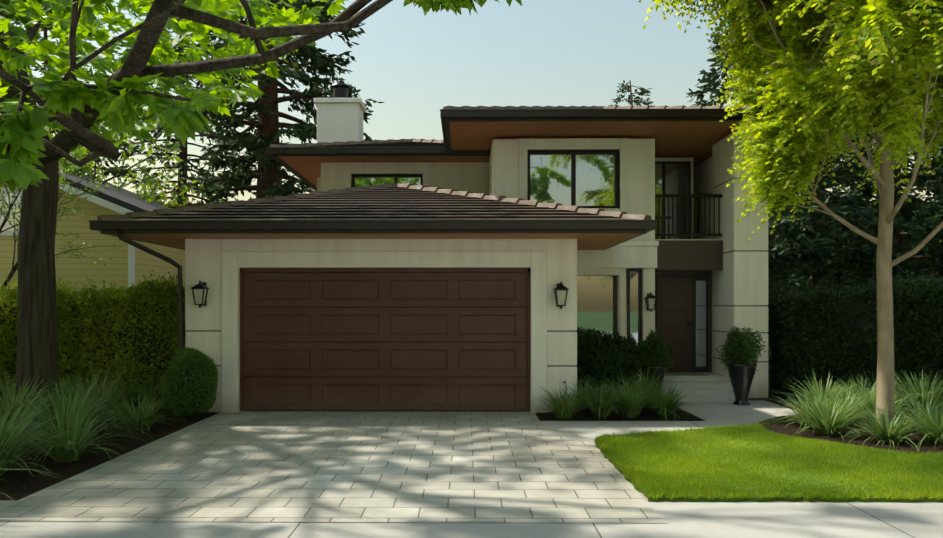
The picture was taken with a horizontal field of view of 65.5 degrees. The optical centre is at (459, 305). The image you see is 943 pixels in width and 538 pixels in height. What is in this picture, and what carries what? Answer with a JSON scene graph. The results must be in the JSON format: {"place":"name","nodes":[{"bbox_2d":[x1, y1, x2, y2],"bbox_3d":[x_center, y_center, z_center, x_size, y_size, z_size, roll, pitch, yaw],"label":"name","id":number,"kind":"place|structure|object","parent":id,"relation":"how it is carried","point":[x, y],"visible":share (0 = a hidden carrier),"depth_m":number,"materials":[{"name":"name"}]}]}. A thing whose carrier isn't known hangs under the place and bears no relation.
{"place":"outdoors","nodes":[
{"label":"outdoors","id":0,"kind":"place"},
{"bbox_2d":[0,343,942,502],"bbox_3d":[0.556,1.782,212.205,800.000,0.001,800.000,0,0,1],"label":"ground","id":1,"kind":"structure","parent":0,"point":[748,399],"depth_m":6.68,"materials":[{"name":"grey concrete"}]},
{"bbox_2d":[0,148,125,287],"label":"tree","id":2,"kind":"object","parent":1,"relation":"on","point":[62,181],"depth_m":15.58,"materials":[{"name":"green plant"}]},
{"bbox_2d":[30,26,117,170],"bbox_3d":[-17.105,-5.710,30.190,7.195,15.018,6.262,0,0,-29],"label":"conifer trunk","id":3,"kind":"object","parent":1,"relation":"on","point":[45,36],"visible":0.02,"depth_m":30.27,"materials":[{"name":"green plant"}]},
{"bbox_2d":[11,20,137,180],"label":"conifer needles","id":4,"kind":"object","parent":3,"relation":"attached to","point":[111,171],"visible":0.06,"depth_m":30.76,"materials":[{"name":"green plant"}]},
{"bbox_2d":[0,168,184,301],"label":"neighbour house","id":5,"kind":"structure","parent":1,"relation":"on","point":[127,264],"depth_m":19.29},
{"bbox_2d":[0,269,185,409],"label":"hedge","id":6,"kind":"object","parent":1,"relation":"on","point":[153,292],"depth_m":12.62,"materials":[{"name":"green plant"}]},
{"bbox_2d":[0,408,219,499],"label":"bed mulch","id":7,"kind":"object","parent":1,"relation":"on","point":[12,487],"visible":0.5,"depth_m":8.63,"materials":[{"name":"brown soil"}]},
{"bbox_2d":[0,362,216,509],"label":"grass clumps","id":8,"kind":"object","parent":7,"relation":"on","point":[64,435],"visible":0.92,"depth_m":9.23,"materials":[{"name":"green plant"}]},
{"bbox_2d":[159,347,218,416],"bbox_3d":[-4.325,1.211,11.783,0.894,1.142,0.919,0,0,1],"label":"topiary ball","id":9,"kind":"object","parent":7,"relation":"on","point":[166,384],"depth_m":11.56,"materials":[{"name":"green plant"}]},
{"bbox_2d":[30,81,213,208],"bbox_3d":[-14.742,-2.901,24.820,10.902,9.365,11.310,0,0,1],"label":"tree","id":10,"kind":"object","parent":1,"relation":"on","point":[87,167],"depth_m":25.39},
{"bbox_2d":[120,18,239,208],"bbox_3d":[-12.456,-6.711,33.479,6.410,17.045,6.219,0,0,-14],"label":"conifer trunk","id":11,"kind":"object","parent":1,"relation":"on","point":[183,154],"visible":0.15,"depth_m":33.13,"materials":[{"name":"green plant"}]},
{"bbox_2d":[96,2,253,205],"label":"conifer needles","id":12,"kind":"object","parent":11,"relation":"attached to","point":[159,157],"visible":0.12,"depth_m":32.58,"materials":[{"name":"green plant"}]},
{"bbox_2d":[0,0,521,414],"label":"tree","id":13,"kind":"object","parent":1,"relation":"on","point":[22,132],"depth_m":8.70,"materials":[{"name":"green plant"}]},
{"bbox_2d":[147,0,383,202],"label":"conifer tree","id":14,"kind":"object","parent":1,"relation":"on","point":[320,63],"depth_m":27.89,"materials":[{"name":"green plant"}]},
{"bbox_2d":[0,411,665,522],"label":"driveway pavers","id":15,"kind":"object","parent":1,"relation":"on","point":[341,466],"visible":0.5,"depth_m":7.61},
{"bbox_2d":[0,501,942,537],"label":"concrete sidewalk","id":16,"kind":"structure","parent":1,"relation":"on","point":[788,520],"depth_m":5.88,"materials":[{"name":"grey concrete"}]},
{"bbox_2d":[185,81,767,412],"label":"house walls","id":17,"kind":"structure","parent":1,"relation":"on","point":[731,262],"depth_m":14.15,"materials":[{"name":"paint"}]},
{"bbox_2d":[116,230,182,350],"bbox_3d":[-4.948,0.309,11.760,0.186,2.956,1.134,0,0,41],"label":"downspout","id":18,"kind":"object","parent":17,"relation":"attached to","point":[121,237],"visible":0.69,"depth_m":12.15,"materials":[{"name":"brown metal"}]},
{"bbox_2d":[191,281,209,307],"bbox_3d":[-4.271,-0.191,12.102,0.244,0.443,0.273,0,0,1],"label":"lantern","id":19,"kind":"object","parent":17,"relation":"attached to","point":[200,291],"visible":1,"depth_m":12.02,"materials":[{"name":"black metal"}]},
{"bbox_2d":[89,220,656,249],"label":"roof fascia","id":20,"kind":"structure","parent":17,"relation":"attached to","point":[106,227],"depth_m":11.22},
{"bbox_2d":[109,233,641,249],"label":"roof soffit","id":21,"kind":"structure","parent":17,"relation":"attached to","point":[593,241],"depth_m":12.01,"materials":[{"name":"brown wood"}]},
{"bbox_2d":[119,187,636,219],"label":"garage roof tiles","id":22,"kind":"object","parent":17,"relation":"on","point":[396,203],"visible":0.25,"depth_m":12.23,"materials":[{"name":"brown tile"}]},
{"bbox_2d":[97,182,651,219],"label":"garage roof hip caps","id":23,"kind":"object","parent":22,"relation":"on","point":[209,206],"visible":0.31,"depth_m":12.87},
{"bbox_2d":[277,156,489,186],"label":"roof soffit","id":24,"kind":"structure","parent":17,"relation":"attached to","point":[308,168],"depth_m":17.00,"materials":[{"name":"brown wood"}]},
{"bbox_2d":[266,147,490,190],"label":"roof fascia","id":25,"kind":"structure","parent":24,"relation":"on","point":[273,152],"depth_m":16.22,"materials":[{"name":"brown metal"}]},
{"bbox_2d":[308,142,443,146],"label":"roof tiles","id":26,"kind":"object","parent":25,"relation":"on","point":[411,144],"visible":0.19,"depth_m":17.20,"materials":[{"name":"brown tile"}]},
{"bbox_2d":[270,139,443,146],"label":"roof hip caps","id":27,"kind":"object","parent":26,"relation":"on","point":[355,142],"visible":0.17,"depth_m":17.80,"materials":[{"name":"tile"}]},
{"bbox_2d":[240,268,529,411],"bbox_3d":[-1.249,0.572,12.333,4.880,2.420,0.080,0,0,1],"label":"garage door","id":28,"kind":"structure","parent":17,"relation":"attached to","point":[394,339],"depth_m":12.32,"materials":[{"name":"brown wood"}]},
{"bbox_2d":[352,151,707,371],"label":"windows and doors","id":29,"kind":"structure","parent":17,"relation":"on","point":[586,179],"depth_m":14.94,"materials":[{"name":"clear glass"}]},
{"bbox_2d":[553,282,567,308],"bbox_3d":[1.669,-0.171,12.048,0.244,0.443,0.273,0,0,1],"label":"lantern","id":30,"kind":"object","parent":17,"relation":"attached to","point":[560,290],"visible":1,"depth_m":11.96,"materials":[{"name":"black metal"}]},
{"bbox_2d":[450,121,746,167],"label":"roof soffit","id":31,"kind":"structure","parent":17,"relation":"attached to","point":[695,140],"depth_m":14.51,"materials":[{"name":"brown wood"}]},
{"bbox_2d":[440,108,749,149],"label":"roof fascia","id":32,"kind":"structure","parent":31,"relation":"on","point":[447,116],"depth_m":13.53,"materials":[{"name":"brown metal"}]},
{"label":"roof tiles","id":33,"kind":"object","parent":32,"relation":"on","visible":0},
{"bbox_2d":[443,105,750,108],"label":"roof hip caps","id":34,"kind":"object","parent":33,"relation":"on","point":[594,107],"visible":0.29,"depth_m":15.54,"materials":[{"name":"tile"}]},
{"bbox_2d":[564,372,708,382],"bbox_3d":[3.131,0.812,13.961,4.446,1.160,1.228,0,0,-38],"label":"step","id":35,"kind":"object","parent":17,"relation":"on","point":[686,374],"visible":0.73,"depth_m":14.70,"materials":[{"name":"concrete"}]},
{"bbox_2d":[644,292,657,311],"bbox_3d":[3.822,-0.074,14.643,0.222,0.390,0.244,0,0,1],"label":"wall lantern","id":36,"kind":"object","parent":17,"relation":"attached to","point":[650,298],"visible":1,"depth_m":14.57,"materials":[{"name":"black metal"}]},
{"bbox_2d":[655,194,721,235],"bbox_3d":[4.739,-1.793,14.819,1.630,0.910,0.060,0,0,1],"label":"balcony railing","id":37,"kind":"object","parent":17,"relation":"attached to","point":[686,196],"visible":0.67,"depth_m":14.81,"materials":[{"name":"black metal"}]},
{"bbox_2d":[161,200,942,287],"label":"tree line","id":38,"kind":"object","parent":1,"relation":"on","point":[917,240],"depth_m":51.66,"materials":[{"name":"green plant"}]},
{"bbox_2d":[576,330,642,393],"bbox_3d":[2.617,1.187,13.717,1.632,1.509,1.453,0,0,1],"label":"entry shrub","id":39,"kind":"object","parent":1,"relation":"on","point":[626,353],"depth_m":13.34,"materials":[{"name":"green plant"}]},
{"bbox_2d":[535,405,704,420],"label":"bed mulch","id":40,"kind":"object","parent":1,"relation":"on","point":[649,414],"visible":0.43,"depth_m":11.61,"materials":[{"name":"brown soil"}]},
{"bbox_2d":[523,361,707,424],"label":"grass clumps","id":41,"kind":"object","parent":40,"relation":"on","point":[631,401],"visible":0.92,"depth_m":11.62,"materials":[{"name":"green plant"}]},
{"bbox_2d":[641,366,666,399],"bbox_3d":[3.613,1.447,13.619,0.477,0.670,0.477,0,0,1],"label":"urn","id":42,"kind":"object","parent":40,"relation":"on","point":[645,370],"visible":0.38,"depth_m":13.45,"materials":[{"name":"black ceramic"}]},
{"bbox_2d":[633,328,674,370],"bbox_3d":[3.604,0.899,13.620,0.796,0.978,0.666,0,0,1],"label":"potted plant","id":43,"kind":"object","parent":42,"relation":"on","point":[666,358],"depth_m":13.49,"materials":[{"name":"green plant"}]},
{"bbox_2d":[611,80,654,106],"bbox_3d":[9.352,-5.067,37.940,5.667,13.776,5.694,0,0,1],"label":"conifer","id":44,"kind":"object","parent":1,"relation":"on","point":[641,93],"depth_m":38.04,"materials":[{"name":"green plant"}]},
{"bbox_2d":[536,401,797,449],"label":"walkway","id":45,"kind":"structure","parent":1,"relation":"on","point":[718,413],"depth_m":11.26,"materials":[{"name":"grey concrete"}]},
{"bbox_2d":[726,363,756,404],"bbox_3d":[5.079,1.410,13.206,0.530,0.745,0.530,0,0,1],"label":"urn","id":46,"kind":"object","parent":45,"relation":"on","point":[741,376],"visible":0.83,"depth_m":13.06,"materials":[{"name":"black ceramic"}]},
{"bbox_2d":[716,325,765,370],"bbox_3d":[5.072,0.795,13.196,0.736,0.919,0.721,0,0,-43],"label":"potted plant","id":47,"kind":"object","parent":46,"relation":"on","point":[753,351],"depth_m":13.09,"materials":[{"name":"green plant"}]},
{"bbox_2d":[705,45,816,320],"bbox_3d":[9.211,-3.708,24.366,5.313,11.019,5.271,0,0,15],"label":"conifer trunk","id":48,"kind":"object","parent":1,"relation":"on","point":[771,266],"visible":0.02,"depth_m":23.76,"materials":[{"name":"green plant"}]},
{"bbox_2d":[685,28,855,338],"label":"conifer needles","id":49,"kind":"object","parent":48,"relation":"attached to","point":[802,238],"visible":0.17,"depth_m":23.11,"materials":[{"name":"green plant"}]},
{"bbox_2d":[639,0,942,424],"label":"young tree","id":50,"kind":"object","parent":1,"relation":"on","point":[847,101],"depth_m":9.60,"materials":[{"name":"green plant"}]},
{"bbox_2d":[768,145,933,263],"bbox_3d":[14.588,-4.526,35.266,14.405,12.617,12.620,0,0,1],"label":"tree trunk","id":51,"kind":"object","parent":1,"relation":"on","point":[808,218],"depth_m":33.83,"materials":[{"name":"green plant"}]},
{"bbox_2d":[734,61,941,257],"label":"tree leaves","id":52,"kind":"object","parent":51,"relation":"on","point":[842,188],"depth_m":32.57,"materials":[{"name":"green plant"}]},
{"bbox_2d":[760,415,942,453],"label":"mulch bed","id":53,"kind":"object","parent":1,"relation":"on","point":[791,429],"visible":0.23,"depth_m":9.72,"materials":[{"name":"brown soil"}]},
{"bbox_2d":[763,380,942,451],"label":"grass clumps","id":54,"kind":"object","parent":53,"relation":"on","point":[832,418],"depth_m":9.71,"materials":[{"name":"green plant"}]},
{"bbox_2d":[765,391,941,416],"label":"bed mulch","id":55,"kind":"object","parent":1,"relation":"on","point":[778,397],"visible":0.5,"depth_m":13.62,"materials":[{"name":"brown soil"}]},
{"bbox_2d":[767,369,942,414],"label":"grass clumps","id":56,"kind":"object","parent":1,"relation":"on","point":[919,387],"visible":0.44,"depth_m":12.14,"materials":[{"name":"green plant"}]},
{"bbox_2d":[767,272,942,399],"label":"hedge","id":57,"kind":"object","parent":1,"relation":"on","point":[781,296],"depth_m":13.92,"materials":[{"name":"green plant"}]},
{"bbox_2d":[768,33,942,292],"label":"conifer needles","id":58,"kind":"object","parent":1,"relation":"on","point":[850,236],"visible":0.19,"depth_m":24.03,"materials":[{"name":"green plant"}]},
{"bbox_2d":[796,53,942,296],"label":"conifer needles","id":59,"kind":"object","parent":1,"relation":"on","point":[919,181],"visible":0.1,"depth_m":26.09,"materials":[{"name":"green plant"}]},
{"bbox_2d":[831,130,942,198],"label":"tree trunk","id":60,"kind":"object","parent":1,"relation":"on","point":[911,163],"visible":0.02,"depth_m":31.48,"materials":[{"name":"green plant"}]},
{"bbox_2d":[830,91,942,237],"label":"tree leaves","id":61,"kind":"object","parent":60,"relation":"attached to","point":[939,215],"depth_m":34.01,"materials":[{"name":"green plant"}]},
{"bbox_2d":[871,115,942,219],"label":"tree trunk","id":62,"kind":"object","parent":1,"relation":"on","point":[923,197],"visible":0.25,"depth_m":24.53,"materials":[{"name":"green plant"}]},
{"bbox_2d":[856,94,942,223],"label":"dark tree leaves","id":63,"kind":"object","parent":62,"relation":"attached to","point":[926,204],"visible":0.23,"depth_m":24.35,"materials":[{"name":"green plant"}]},
{"bbox_2d":[928,238,942,295],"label":"conifer needles","id":64,"kind":"object","parent":1,"relation":"on","point":[938,245],"visible":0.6,"depth_m":25.43,"materials":[{"name":"green plant"}]},
{"bbox_2d":[10,0,932,203],"label":"sky","id":65,"kind":"structure","parent":0,"point":[542,53],"materials":[{"name":"blue"}]},
{"bbox_2d":[595,423,942,502],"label":"lawn","id":66,"kind":"structure","parent":0,"point":[665,461],"depth_m":7.86,"materials":[{"name":"green plant"}]},
{"bbox_2d":[593,415,942,499],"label":"lawn edge fringe","id":67,"kind":"object","parent":66,"relation":"on","point":[753,495],"visible":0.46,"depth_m":6.67,"materials":[{"name":"green plant"}]}
]}

